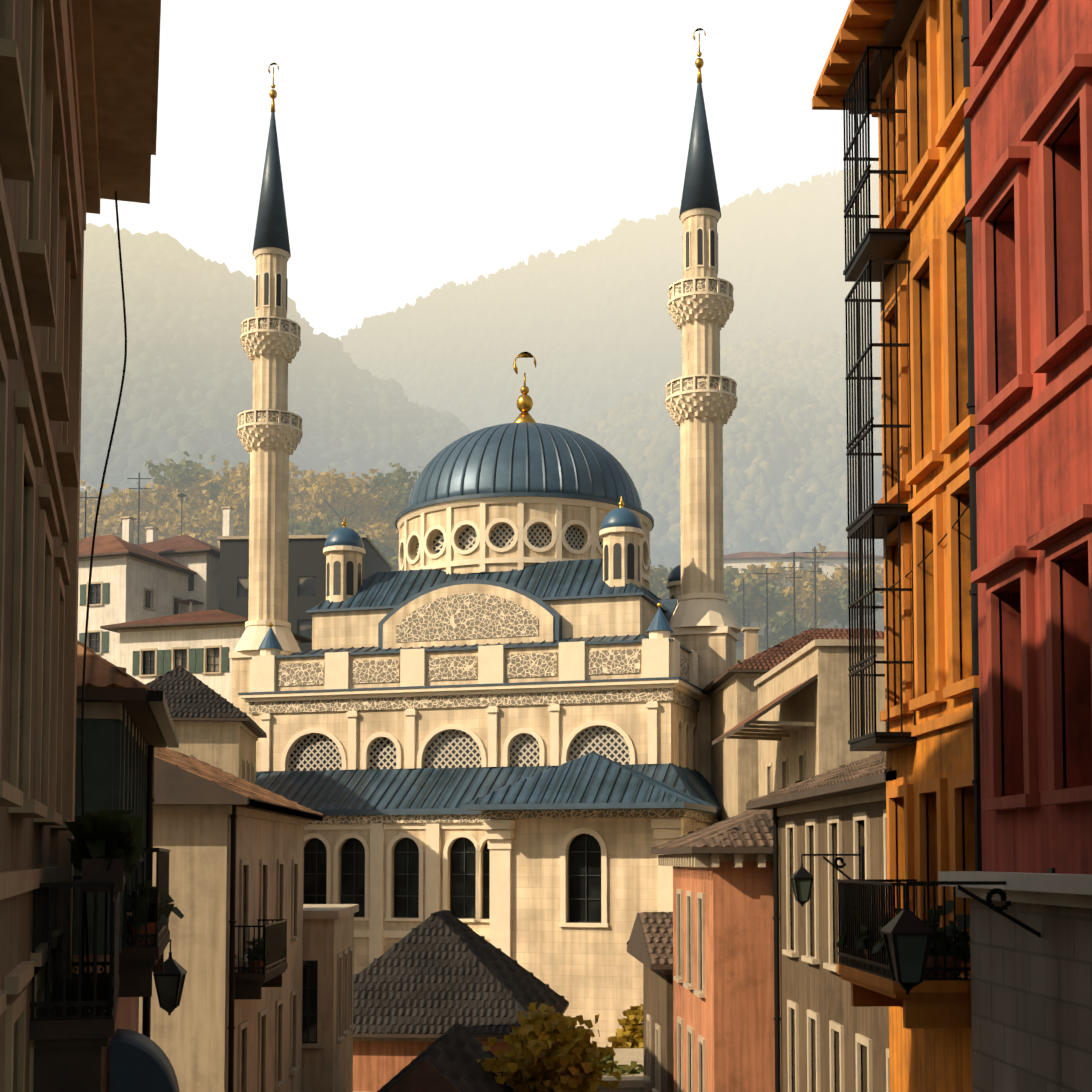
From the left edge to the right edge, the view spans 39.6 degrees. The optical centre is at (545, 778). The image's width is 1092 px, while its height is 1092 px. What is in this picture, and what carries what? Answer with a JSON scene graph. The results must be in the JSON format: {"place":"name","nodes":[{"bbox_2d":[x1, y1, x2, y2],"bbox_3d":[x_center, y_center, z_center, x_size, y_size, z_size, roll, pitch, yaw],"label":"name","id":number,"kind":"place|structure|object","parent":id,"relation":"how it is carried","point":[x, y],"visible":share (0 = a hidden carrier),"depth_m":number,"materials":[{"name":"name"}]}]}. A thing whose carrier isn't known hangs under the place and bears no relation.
{"place":"outdoors","nodes":[
{"label":"outdoors","id":0,"kind":"place"},
{"bbox_2d":[73,955,138,1091],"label":"building","id":1,"kind":"structure","parent":0,"point":[127,1015],"depth_m":17.90,"materials":[{"name":"brown concrete"}]},
{"bbox_2d":[118,848,169,996],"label":"balcony","id":2,"kind":"structure","parent":1,"relation":"attached to","point":[138,965],"depth_m":17.04,"materials":[{"name":"black metal"}]},
{"bbox_2d":[109,1029,179,1091],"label":"blue awning","id":3,"kind":"object","parent":1,"relation":"attached to","point":[139,1062],"visible":0.98,"depth_m":16.41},
{"bbox_2d":[153,939,186,1015],"bbox_3d":[-5.904,3.019,23.376,0.499,1.322,1.213,0,-3,3],"label":"lantern","id":4,"kind":"object","parent":1,"relation":"attached to","point":[169,980],"visible":0.67,"depth_m":23.57,"materials":[{"name":"metal"}]},
{"bbox_2d":[76,640,166,753],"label":"building roof","id":5,"kind":"structure","parent":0,"point":[111,689],"depth_m":16.65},
{"bbox_2d":[73,690,178,1037],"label":"building","id":6,"kind":"structure","parent":0,"point":[118,769],"depth_m":16.72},
{"bbox_2d":[119,627,297,702],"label":"house","id":7,"kind":"structure","parent":0,"point":[229,637],"depth_m":98.30,"materials":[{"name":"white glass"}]},
{"bbox_2d":[132,645,228,676],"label":"shuttered windows","id":8,"kind":"structure","parent":7,"relation":"attached to","point":[164,662],"depth_m":98.31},
{"bbox_2d":[100,610,311,643],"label":"house roof","id":9,"kind":"structure","parent":7,"relation":"on","point":[207,619],"depth_m":98.60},
{"bbox_2d":[139,814,303,1091],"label":"building","id":10,"kind":"structure","parent":0,"point":[189,1036],"depth_m":31.58,"materials":[{"name":"paint"}]},
{"bbox_2d":[153,748,322,1091],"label":"building roof","id":11,"kind":"structure","parent":10,"relation":"on","point":[185,784],"depth_m":31.61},
{"bbox_2d":[235,919,287,998],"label":"balcony","id":12,"kind":"structure","parent":10,"relation":"attached to","point":[249,984],"depth_m":32.66,"materials":[{"name":"black metal"}]},
{"bbox_2d":[126,880,970,978],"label":"flower pots","id":13,"kind":"object","parent":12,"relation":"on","point":[962,947],"visible":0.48,"depth_m":17.58,"materials":[{"name":"ceramic"}]},
{"bbox_2d":[237,859,300,1091],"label":"building trim","id":14,"kind":"structure","parent":10,"relation":"attached to","point":[281,1083],"depth_m":36.74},
{"bbox_2d":[302,913,353,1091],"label":"building","id":15,"kind":"structure","parent":0,"point":[328,1067],"depth_m":43.98,"materials":[{"name":"paint"}]},
{"bbox_2d":[302,946,354,1047],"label":"building trim","id":16,"kind":"structure","parent":15,"relation":"attached to","point":[346,986],"depth_m":45.26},
{"bbox_2d":[303,904,358,918],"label":"building roof","id":17,"kind":"structure","parent":15,"relation":"on","point":[324,911],"depth_m":44.84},
{"bbox_2d":[80,223,776,571],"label":"hill","id":18,"kind":"structure","parent":0,"point":[188,383],"depth_m":505.63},
{"bbox_2d":[377,1022,513,1091],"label":"house roof","id":19,"kind":"structure","parent":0,"point":[446,1061],"depth_m":41.35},
{"bbox_2d":[86,0,878,340],"label":"sky","id":20,"kind":"structure","parent":0,"point":[424,145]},
{"bbox_2d":[249,603,740,691],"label":"parapet","id":21,"kind":"structure","parent":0,"point":[658,651],"depth_m":78.19,"materials":[{"name":"stone"}]},
{"bbox_2d":[306,496,680,649],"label":"mosque upper tier","id":22,"kind":"object","parent":21,"relation":"on","point":[607,594],"visible":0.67,"depth_m":80.71,"materials":[{"name":"stone"}]},
{"bbox_2d":[395,492,653,590],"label":"dome drum","id":23,"kind":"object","parent":22,"relation":"on","point":[482,500],"depth_m":83.51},
{"bbox_2d":[402,503,646,589],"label":"drum windows","id":24,"kind":"structure","parent":22,"relation":"on","point":[501,534],"depth_m":83.44,"materials":[{"name":"stone"}]},
{"bbox_2d":[407,352,641,508],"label":"dome","id":25,"kind":"structure","parent":24,"relation":"on","point":[524,451],"depth_m":84.89,"materials":[{"name":"metal"}]},
{"bbox_2d":[511,817,696,1046],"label":"wall","id":26,"kind":"structure","parent":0,"point":[588,973],"depth_m":69.35,"materials":[{"name":"stone"}]},
{"bbox_2d":[559,828,608,926],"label":"window frame","id":27,"kind":"structure","parent":26,"relation":"attached to","point":[603,851],"depth_m":69.48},
{"bbox_2d":[340,161,880,431],"bbox_3d":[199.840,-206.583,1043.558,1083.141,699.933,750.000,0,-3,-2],"label":"hill","id":28,"kind":"structure","parent":0,"point":[591,328],"depth_m":1170.77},
{"bbox_2d":[598,1048,643,1087],"bbox_3d":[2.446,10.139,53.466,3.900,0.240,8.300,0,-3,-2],"label":"wall","id":29,"kind":"structure","parent":0,"point":[623,1056],"depth_m":52.24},
{"bbox_2d":[673,861,774,1091],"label":"building","id":30,"kind":"structure","parent":0,"point":[729,1018],"depth_m":34.14,"materials":[{"name":"orange"}]},
{"bbox_2d":[673,889,705,1091],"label":"building trim","id":31,"kind":"structure","parent":30,"relation":"attached to","point":[687,985],"depth_m":37.75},
{"bbox_2d":[651,810,772,866],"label":"building roof","id":32,"kind":"structure","parent":30,"relation":"on","point":[747,835],"depth_m":34.41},
{"bbox_2d":[567,328,882,555],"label":"hill","id":33,"kind":"structure","parent":0,"point":[784,460],"depth_m":569.57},
{"bbox_2d":[736,632,766,663],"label":"foothill","id":34,"kind":"structure","parent":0,"point":[739,650],"depth_m":194.76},
{"bbox_2d":[79,513,134,543],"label":"tree","id":35,"kind":"object","parent":34,"relation":"on","point":[113,529],"visible":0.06,"depth_m":195.77,"materials":[{"name":"yellow plant"}]},
{"bbox_2d":[80,498,170,544],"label":"tree","id":36,"kind":"object","parent":34,"relation":"on","point":[101,521],"visible":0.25,"depth_m":198.94,"materials":[{"name":"yellow plant"}]},
{"bbox_2d":[103,477,182,536],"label":"tree","id":37,"kind":"object","parent":34,"relation":"on","point":[132,498],"visible":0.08,"depth_m":199.53,"materials":[{"name":"yellow plant"}]},
{"bbox_2d":[129,499,173,542],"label":"tree","id":38,"kind":"object","parent":34,"relation":"on","point":[153,514],"visible":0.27,"depth_m":198.19,"materials":[{"name":"yellow plant"}]},
{"bbox_2d":[145,451,217,509],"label":"tree","id":39,"kind":"object","parent":34,"relation":"on","point":[182,472],"visible":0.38,"depth_m":200.67,"materials":[{"name":"green plant"}]},
{"bbox_2d":[157,512,219,547],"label":"tree","id":40,"kind":"object","parent":34,"relation":"on","point":[201,533],"visible":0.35,"depth_m":195.87,"materials":[{"name":"yellow plant"}]},
{"bbox_2d":[169,493,240,535],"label":"tree","id":41,"kind":"object","parent":34,"relation":"on","point":[214,518],"visible":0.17,"depth_m":197.35,"materials":[{"name":"yellow plant"}]},
{"bbox_2d":[185,462,229,509],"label":"tree","id":42,"kind":"object","parent":34,"relation":"on","point":[200,484],"visible":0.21,"depth_m":199.65,"materials":[{"name":"yellow plant"}]},
{"bbox_2d":[209,486,249,535],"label":"tree","id":43,"kind":"object","parent":34,"relation":"on","point":[241,502],"visible":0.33,"depth_m":196.53,"materials":[{"name":"yellow plant"}]},
{"bbox_2d":[210,460,295,498],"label":"tree","id":44,"kind":"object","parent":34,"relation":"on","point":[235,479],"visible":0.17,"depth_m":200.05,"materials":[{"name":"yellow plant"}]},
{"bbox_2d":[289,517,331,534],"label":"tree","id":45,"kind":"object","parent":34,"relation":"on","point":[310,528],"visible":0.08,"depth_m":191.44,"materials":[{"name":"green plant"}]},
{"bbox_2d":[289,466,358,517],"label":"tree","id":46,"kind":"object","parent":34,"relation":"on","point":[302,488],"visible":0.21,"depth_m":200.74,"materials":[{"name":"yellow plant"}]},
{"bbox_2d":[289,469,382,528],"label":"tree","id":47,"kind":"object","parent":34,"relation":"on","point":[338,489],"visible":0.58,"depth_m":198.63,"materials":[{"name":"yellow plant"}]},
{"bbox_2d":[325,469,381,522],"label":"slope tree","id":48,"kind":"object","parent":34,"relation":"on","point":[358,508],"visible":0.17,"depth_m":200.68,"materials":[{"name":"yellow plant"}]},
{"bbox_2d":[363,517,398,570],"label":"tree","id":49,"kind":"object","parent":34,"relation":"on","point":[377,529],"visible":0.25,"depth_m":196.30,"materials":[{"name":"yellow plant"}]},
{"bbox_2d":[364,462,416,516],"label":"tree","id":50,"kind":"object","parent":34,"relation":"on","point":[389,479],"visible":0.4,"depth_m":200.84,"materials":[{"name":"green plant"}]},
{"bbox_2d":[724,566,755,618],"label":"tree","id":51,"kind":"object","parent":34,"relation":"on","point":[736,610],"visible":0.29,"depth_m":193.01,"materials":[{"name":"green plant"}]},
{"bbox_2d":[724,568,763,641],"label":"tree","id":52,"kind":"object","parent":34,"relation":"on","point":[728,591],"visible":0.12,"depth_m":193.79,"materials":[{"name":"green plant"}]},
{"bbox_2d":[737,561,792,585],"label":"tree","id":53,"kind":"object","parent":34,"relation":"on","point":[777,568],"visible":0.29,"depth_m":196.78,"materials":[{"name":"yellow plant"}]},
{"bbox_2d":[748,574,791,635],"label":"tree","id":54,"kind":"object","parent":34,"relation":"on","point":[774,590],"visible":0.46,"depth_m":193.68,"materials":[{"name":"green plant"}]},
{"bbox_2d":[758,610,817,647],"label":"tree","id":55,"kind":"object","parent":34,"relation":"on","point":[780,624],"visible":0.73,"depth_m":191.37,"materials":[{"name":"green plant"}]},
{"bbox_2d":[778,587,824,627],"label":"tree","id":56,"kind":"object","parent":34,"relation":"on","point":[806,614],"visible":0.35,"depth_m":194.25,"materials":[{"name":"green plant"}]},
{"bbox_2d":[789,574,829,627],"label":"tree","id":57,"kind":"object","parent":34,"relation":"on","point":[806,592],"visible":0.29,"depth_m":194.60,"materials":[{"name":"yellow plant"}]},
{"bbox_2d":[790,543,858,594],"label":"tree","id":58,"kind":"object","parent":34,"relation":"on","point":[839,574],"visible":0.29,"depth_m":197.49,"materials":[{"name":"yellow plant"}]},
{"bbox_2d":[816,584,877,628],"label":"tree","id":59,"kind":"object","parent":34,"relation":"on","point":[836,604],"visible":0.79,"depth_m":195.01,"materials":[{"name":"green plant"}]},
{"bbox_2d":[758,646,885,796],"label":"building","id":60,"kind":"structure","parent":0,"point":[822,700],"depth_m":55.73,"materials":[{"name":"beige"}]},
{"bbox_2d":[703,627,883,697],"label":"building roof","id":61,"kind":"structure","parent":60,"relation":"on","point":[754,663],"depth_m":73.32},
{"bbox_2d":[712,639,883,744],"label":"trim","id":62,"kind":"structure","parent":60,"relation":"attached to","point":[769,731],"depth_m":57.52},
{"bbox_2d":[778,800,888,1091],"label":"building","id":63,"kind":"structure","parent":0,"point":[824,993],"depth_m":28.96,"materials":[{"name":"grey"}]},
{"bbox_2d":[746,751,896,1091],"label":"building roof","id":64,"kind":"structure","parent":63,"relation":"on","point":[862,781],"depth_m":29.31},
{"bbox_2d":[791,846,864,906],"bbox_3d":[4.821,1.667,25.931,1.239,1.039,0.348,0,-3,-2],"label":"lantern","id":65,"kind":"object","parent":63,"relation":"attached to","point":[802,879],"visible":1,"depth_m":25.89,"materials":[{"name":"metal"}]},
{"bbox_2d":[782,809,889,1091],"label":"building trim","id":66,"kind":"structure","parent":63,"relation":"attached to","point":[831,965],"depth_m":29.36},
{"bbox_2d":[880,0,974,1091],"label":"orange building","id":67,"kind":"structure","parent":0,"point":[930,1060],"depth_m":19.83,"materials":[{"name":"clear paint"}]},
{"bbox_2d":[842,46,916,750],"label":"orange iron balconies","id":68,"kind":"structure","parent":67,"relation":"attached to","point":[877,253],"depth_m":21.07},
{"bbox_2d":[812,0,981,1030],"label":"roof eave","id":69,"kind":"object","parent":67,"relation":"on","point":[865,23],"depth_m":19.87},
{"bbox_2d":[837,879,971,1028],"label":"balcony","id":70,"kind":"structure","parent":67,"relation":"attached to","point":[935,1002],"depth_m":17.84,"materials":[{"name":"metal"}]},
{"bbox_2d":[878,0,978,973],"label":"window frames","id":71,"kind":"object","parent":67,"relation":"attached to","point":[957,436],"depth_m":19.86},
{"bbox_2d":[938,0,1091,1091],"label":"red building base","id":72,"kind":"object","parent":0,"point":[1031,1008],"visible":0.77,"depth_m":15.20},
{"bbox_2d":[880,868,1054,994],"bbox_3d":[4.175,1.494,14.900,1.695,1.241,0.428,0,-3,-2],"label":"lantern","id":73,"kind":"object","parent":72,"relation":"attached to","point":[907,933],"visible":0.96,"depth_m":14.75,"materials":[{"name":"metal"}]},
{"bbox_2d":[969,0,1091,873],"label":"red building","id":74,"kind":"structure","parent":0,"point":[1033,476],"depth_m":15.44,"materials":[{"name":"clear paint"}]},
{"bbox_2d":[965,0,1091,810],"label":"window frames","id":75,"kind":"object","parent":74,"relation":"attached to","point":[1066,99],"depth_m":15.41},
{"label":"ground","id":76,"kind":"structure","parent":0,"visible":0},
{"bbox_2d":[0,0,65,1091],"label":"window frames","id":77,"kind":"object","parent":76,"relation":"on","point":[27,843],"depth_m":10.05,"materials":[{"name":"wood"}]},
{"bbox_2d":[29,876,118,1091],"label":"balcony","id":78,"kind":"structure","parent":77,"relation":"attached to","point":[71,1028],"depth_m":11.30,"materials":[{"name":"black metal"}]},
{"bbox_2d":[64,810,145,1008],"bbox_3d":[-3.900,1.041,13.497,0.654,1.588,4.498,1,-3,-15],"label":"balcony planter","id":79,"kind":"object","parent":78,"relation":"on","point":[106,845],"visible":1,"depth_m":11.51,"materials":[{"name":"green wood"}]},
{"bbox_2d":[0,0,160,1091],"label":"building trim","id":80,"kind":"structure","parent":77,"relation":"attached to","point":[100,58],"depth_m":12.39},
{"bbox_2d":[81,191,126,977],"bbox_3d":[-4.395,-1.986,15.024,0.388,7.853,0.277,0,-3,-2],"label":"hanging cable","id":81,"kind":"object","parent":77,"relation":"attached to","point":[89,588],"visible":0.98,"depth_m":15.03,"materials":[{"name":"metal"}]},
{"bbox_2d":[77,558,188,666],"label":"house","id":82,"kind":"structure","parent":76,"relation":"on","point":[127,580],"depth_m":108.72,"materials":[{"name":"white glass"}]},
{"bbox_2d":[79,581,181,653],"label":"house trim","id":83,"kind":"structure","parent":82,"relation":"attached to","point":[104,635],"depth_m":108.66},
{"bbox_2d":[79,516,196,576],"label":"house roof","id":84,"kind":"structure","parent":82,"relation":"on","point":[106,547],"depth_m":111.15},
{"bbox_2d":[168,555,219,612],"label":"house","id":85,"kind":"structure","parent":76,"relation":"on","point":[206,568],"depth_m":115.05,"materials":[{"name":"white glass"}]},
{"bbox_2d":[138,506,234,559],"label":"house roof","id":86,"kind":"structure","parent":85,"relation":"on","point":[184,545],"depth_m":117.73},
{"bbox_2d":[167,725,255,783],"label":"house","id":87,"kind":"structure","parent":76,"relation":"on","point":[226,748],"depth_m":69.96,"materials":[{"name":"paint"}]},
{"bbox_2d":[145,666,266,740],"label":"house roof","id":88,"kind":"structure","parent":87,"relation":"on","point":[191,699],"depth_m":70.60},
{"bbox_2d":[229,63,302,718],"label":"minaret","id":89,"kind":"object","parent":76,"relation":"on","point":[269,432],"visible":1,"depth_m":91.58,"materials":[{"name":"stone"}]},
{"bbox_2d":[219,538,390,651],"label":"building","id":90,"kind":"structure","parent":76,"relation":"on","point":[306,574],"depth_m":111.83,"materials":[{"name":"grey concrete"}]},
{"bbox_2d":[353,1041,524,1091],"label":"house","id":91,"kind":"structure","parent":76,"relation":"on","point":[377,1065],"depth_m":52.93,"materials":[{"name":"paint"}]},
{"bbox_2d":[353,910,568,1042],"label":"house roof","id":92,"kind":"structure","parent":91,"relation":"on","point":[434,976],"depth_m":54.22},
{"bbox_2d":[80,472,825,656],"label":"poles and masts","id":93,"kind":"object","parent":76,"relation":"on","point":[182,495],"visible":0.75,"depth_m":151.70,"materials":[{"name":"metal"}]},
{"bbox_2d":[256,763,721,963],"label":"portico","id":94,"kind":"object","parent":76,"relation":"on","point":[377,802],"visible":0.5,"depth_m":75.80,"materials":[{"name":"stone"}]},
{"bbox_2d":[304,828,699,974],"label":"mosque","id":95,"kind":"structure","parent":76,"relation":"on","point":[361,948],"depth_m":75.60,"materials":[{"name":"stone"}]},
{"bbox_2d":[303,832,489,921],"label":"mosque trim","id":96,"kind":"structure","parent":95,"relation":"attached to","point":[449,841],"depth_m":75.38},
{"bbox_2d":[252,701,696,771],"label":"wall","id":97,"kind":"structure","parent":95,"relation":"on","point":[452,748],"depth_m":78.07,"materials":[{"name":"stone"}]},
{"bbox_2d":[238,677,705,771],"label":"mosque upper trim","id":98,"kind":"structure","parent":97,"relation":"attached to","point":[554,695],"depth_m":77.67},
{"bbox_2d":[462,751,715,957],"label":"porch roof","id":99,"kind":"structure","parent":76,"relation":"on","point":[593,784],"depth_m":68.89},
{"bbox_2d":[591,1049,643,1075],"bbox_3d":[2.173,12.616,51.301,2.517,6.879,3.105,0,-3,-2],"label":"bush","id":100,"kind":"object","parent":76,"relation":"on","point":[614,1067],"visible":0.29,"depth_m":50.97,"materials":[{"name":"green plant"}]},
{"bbox_2d":[606,1004,642,1047],"bbox_3d":[4.110,12.660,59.675,3.434,7.662,3.623,-1,-3,21],"label":"yard tree","id":101,"kind":"object","parent":76,"relation":"on","point":[630,1032],"visible":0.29,"depth_m":59.34,"materials":[{"name":"yellow plant"}]},
{"bbox_2d":[643,964,673,1091],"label":"building","id":102,"kind":"structure","parent":76,"relation":"on","point":[657,996],"depth_m":44.05,"materials":[{"name":"brown"}]},
{"bbox_2d":[627,912,672,974],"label":"building roof","id":103,"kind":"structure","parent":102,"relation":"on","point":[650,944],"depth_m":44.58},
{"bbox_2d":[644,1014,660,1091],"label":"building trim","id":104,"kind":"structure","parent":102,"relation":"attached to","point":[648,1080],"depth_m":45.13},
{"bbox_2d":[665,28,740,783],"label":"minaret","id":105,"kind":"object","parent":76,"relation":"on","point":[701,400],"visible":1,"depth_m":82.17,"materials":[{"name":"stone"}]},
{"bbox_2d":[711,677,759,821],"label":"building","id":106,"kind":"structure","parent":76,"relation":"on","point":[734,771],"depth_m":72.51,"materials":[{"name":"beige"}]},
{"bbox_2d":[724,559,798,635],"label":"house","id":107,"kind":"structure","parent":76,"relation":"on","point":[739,564],"depth_m":197.89,"materials":[{"name":"beige"}]},
{"bbox_2d":[723,551,802,560],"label":"house roof","id":108,"kind":"structure","parent":107,"relation":"on","point":[746,556],"depth_m":198.50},
{"bbox_2d":[799,560,883,631],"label":"house","id":109,"kind":"structure","parent":76,"relation":"on","point":[829,568],"depth_m":198.46,"materials":[{"name":"beige"}]},
{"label":"street","id":110,"kind":"structure","parent":0,"visible":0},
{"bbox_2d":[477,1002,621,1091],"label":"street tree","id":111,"kind":"object","parent":110,"relation":"on","point":[557,1051],"visible":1,"depth_m":43.54,"materials":[{"name":"yellow plant"}]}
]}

